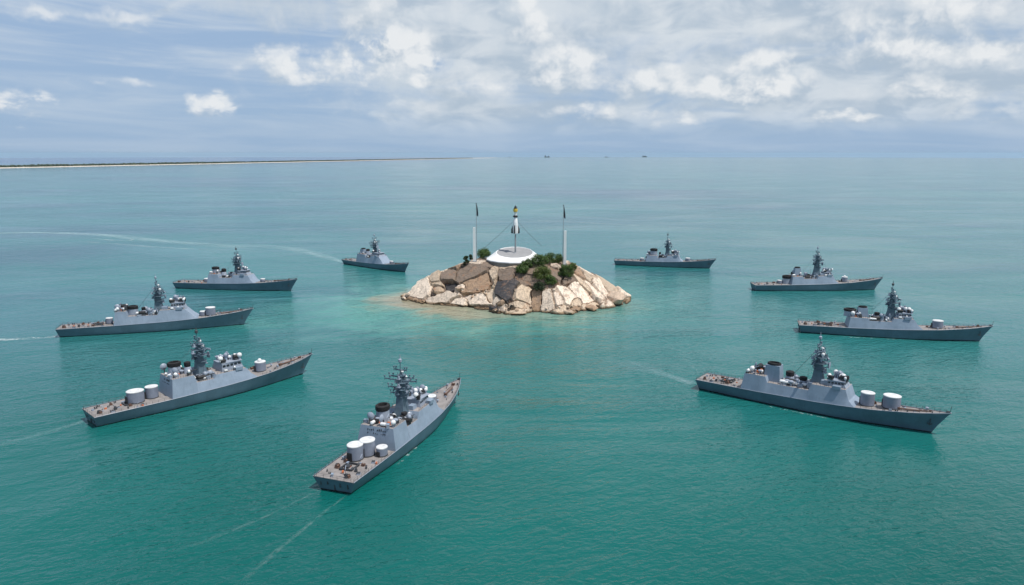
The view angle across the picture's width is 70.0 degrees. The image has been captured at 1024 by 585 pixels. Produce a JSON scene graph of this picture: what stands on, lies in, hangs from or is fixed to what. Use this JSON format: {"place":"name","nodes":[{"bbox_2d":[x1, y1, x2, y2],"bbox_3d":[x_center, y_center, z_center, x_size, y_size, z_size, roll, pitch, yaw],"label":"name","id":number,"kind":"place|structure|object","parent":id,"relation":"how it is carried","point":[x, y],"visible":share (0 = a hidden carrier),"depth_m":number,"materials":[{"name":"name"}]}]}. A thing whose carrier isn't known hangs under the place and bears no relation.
{"place":"outdoors","nodes":[
{"label":"outdoors","id":0,"kind":"place"},
{"bbox_2d":[0,158,468,167],"bbox_3d":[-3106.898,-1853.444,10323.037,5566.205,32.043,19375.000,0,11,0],"label":"beach","id":1,"kind":"structure","parent":0,"point":[199,163],"depth_m":6628.53,"materials":[{"name":"beige sand"}]},
{"bbox_2d":[0,158,456,166],"bbox_3d":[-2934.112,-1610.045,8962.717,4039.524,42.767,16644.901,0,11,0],"label":"coastal wood","id":2,"kind":"object","parent":1,"relation":"on","point":[49,165],"visible":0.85,"depth_m":6727.55,"materials":[{"name":"green plant"}]},
{"bbox_2d":[0,157,1023,584],"bbox_3d":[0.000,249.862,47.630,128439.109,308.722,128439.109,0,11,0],"label":"water","id":3,"kind":"structure","parent":0,"point":[614,445],"depth_m":333.26,"materials":[{"name":"teal liquid"}]},
{"bbox_2d":[55,275,253,336],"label":"warship","id":4,"kind":"object","parent":3,"relation":"on","point":[179,314],"visible":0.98,"depth_m":416.29,"materials":[{"name":"paint"}]},
{"bbox_2d":[82,329,312,426],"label":"warship","id":5,"kind":"object","parent":3,"relation":"on","point":[224,376],"visible":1,"depth_m":297.05,"materials":[{"name":"paint"}]},
{"bbox_2d":[172,248,296,290],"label":"warship","id":6,"kind":"object","parent":3,"relation":"on","point":[243,278],"visible":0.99,"depth_m":541.87,"materials":[{"name":"paint"}]},
{"bbox_2d":[341,234,408,271],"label":"warship","id":7,"kind":"object","parent":3,"relation":"on","point":[374,259],"visible":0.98,"depth_m":644.62,"materials":[{"name":"paint"}]},
{"bbox_2d":[313,356,460,493],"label":"warship","id":8,"kind":"object","parent":3,"relation":"on","point":[412,418],"visible":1,"depth_m":242.48,"materials":[{"name":"paint"}]},
{"bbox_2d":[614,234,715,267],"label":"warship","id":9,"kind":"object","parent":3,"relation":"on","point":[667,259],"visible":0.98,"depth_m":652.09,"materials":[{"name":"paint"}]},
{"bbox_2d":[750,247,882,290],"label":"warship","id":10,"kind":"object","parent":3,"relation":"on","point":[815,280],"visible":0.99,"depth_m":539.36,"materials":[{"name":"paint"}]},
{"bbox_2d":[695,334,951,432],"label":"warship","id":11,"kind":"object","parent":3,"relation":"on","point":[833,396],"visible":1,"depth_m":284.46,"materials":[{"name":"paint"}]},
{"bbox_2d":[797,280,993,340],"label":"warship","id":12,"kind":"object","parent":3,"relation":"on","point":[900,323],"visible":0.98,"depth_m":401.56,"materials":[{"name":"paint"}]},
{"bbox_2d":[0,0,1023,157],"label":"sky","id":13,"kind":"structure","parent":0,"point":[79,78],"materials":[{"name":"blue"}]},
{"bbox_2d":[400,257,630,314],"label":"island","id":14,"kind":"structure","parent":0,"point":[513,289],"depth_m":486.35,"materials":[{"name":"stone"}]},
{"bbox_2d":[433,286,443,294],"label":"boulder","id":15,"kind":"object","parent":14,"relation":"on","point":[438,290],"visible":0.98,"depth_m":494.41,"materials":[{"name":"stone"}]},
{"bbox_2d":[455,286,463,291],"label":"boulder","id":16,"kind":"object","parent":14,"relation":"on","point":[459,288],"visible":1,"depth_m":488.38,"materials":[{"name":"stone"}]},
{"bbox_2d":[463,256,469,264],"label":"shrub","id":17,"kind":"object","parent":14,"relation":"on","point":[466,261],"visible":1,"depth_m":505.33,"materials":[{"name":"green plant"}]},
{"bbox_2d":[472,203,477,261],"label":"flagpole","id":18,"kind":"object","parent":14,"relation":"on","point":[474,245],"visible":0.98,"depth_m":509.62,"materials":[{"name":"white metal"}]},
{"bbox_2d":[477,247,490,257],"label":"shrub","id":19,"kind":"object","parent":14,"relation":"on","point":[483,253],"visible":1,"depth_m":521.98,"materials":[{"name":"green plant"}]},
{"bbox_2d":[496,299,505,305],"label":"boulder","id":20,"kind":"object","parent":14,"relation":"on","point":[502,302],"visible":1,"depth_m":466.80,"materials":[{"name":"stone"}]},
{"bbox_2d":[486,247,535,266],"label":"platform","id":21,"kind":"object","parent":14,"relation":"on","point":[505,256],"visible":0.82,"depth_m":507.50,"materials":[{"name":"concrete"}]},
{"bbox_2d":[483,205,519,251],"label":"rocket","id":22,"kind":"object","parent":21,"relation":"on","point":[515,229],"visible":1,"depth_m":509.07,"materials":[{"name":"metal"}]},
{"bbox_2d":[511,311,525,314],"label":"boulder","id":23,"kind":"object","parent":14,"relation":"on","point":[519,312],"visible":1,"depth_m":459.15,"materials":[{"name":"stone"}]},
{"bbox_2d":[515,263,529,273],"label":"shrub","id":24,"kind":"object","parent":14,"relation":"on","point":[523,268],"visible":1,"depth_m":485.38,"materials":[{"name":"green plant"}]},
{"bbox_2d":[521,258,533,267],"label":"shrub","id":25,"kind":"object","parent":14,"relation":"on","point":[528,262],"visible":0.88,"depth_m":492.32,"materials":[{"name":"green plant"}]},
{"bbox_2d":[532,281,545,290],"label":"shrub","id":26,"kind":"object","parent":14,"relation":"on","point":[539,285],"visible":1,"depth_m":473.86,"materials":[{"name":"green plant"}]},
{"bbox_2d":[530,253,548,265],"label":"shrub","id":27,"kind":"object","parent":14,"relation":"on","point":[537,259],"visible":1,"depth_m":492.97,"materials":[{"name":"green plant"}]},
{"bbox_2d":[533,266,552,279],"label":"shrub","id":28,"kind":"object","parent":14,"relation":"on","point":[545,271],"visible":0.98,"depth_m":480.58,"materials":[{"name":"green plant"}]},
{"bbox_2d":[544,274,556,284],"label":"shrub","id":29,"kind":"object","parent":14,"relation":"on","point":[550,279],"visible":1,"depth_m":477.61,"materials":[{"name":"green plant"}]},
{"bbox_2d":[543,252,562,263],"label":"shrub","id":30,"kind":"object","parent":14,"relation":"on","point":[558,258],"visible":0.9,"depth_m":505.55,"materials":[{"name":"green plant"}]},
{"bbox_2d":[550,263,560,269],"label":"boulder","id":31,"kind":"object","parent":14,"relation":"on","point":[557,266],"visible":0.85,"depth_m":497.82,"materials":[{"name":"stone"}]},
{"bbox_2d":[562,205,566,265],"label":"flagpole","id":32,"kind":"object","parent":14,"relation":"on","point":[564,255],"visible":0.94,"depth_m":499.58,"materials":[{"name":"white metal"}]},
{"bbox_2d":[558,263,574,276],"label":"shrub","id":33,"kind":"object","parent":14,"relation":"on","point":[567,270],"visible":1,"depth_m":488.62,"materials":[{"name":"green plant"}]},
{"bbox_2d":[563,310,574,313],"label":"boulder","id":34,"kind":"object","parent":14,"relation":"on","point":[568,312],"visible":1,"depth_m":460.58,"materials":[{"name":"stone"}]},
{"bbox_2d":[570,262,576,269],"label":"shrub","id":35,"kind":"object","parent":14,"relation":"on","point":[573,265],"visible":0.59,"depth_m":498.69,"materials":[{"name":"green plant"}]},
{"bbox_2d":[585,304,597,310],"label":"boulder","id":36,"kind":"object","parent":14,"relation":"on","point":[591,307],"visible":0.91,"depth_m":471.24,"materials":[{"name":"stone"}]},
{"bbox_2d":[606,291,625,305],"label":"boulder","id":37,"kind":"object","parent":14,"relation":"on","point":[615,298],"visible":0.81,"depth_m":487.11,"materials":[{"name":"stone"}]}
]}

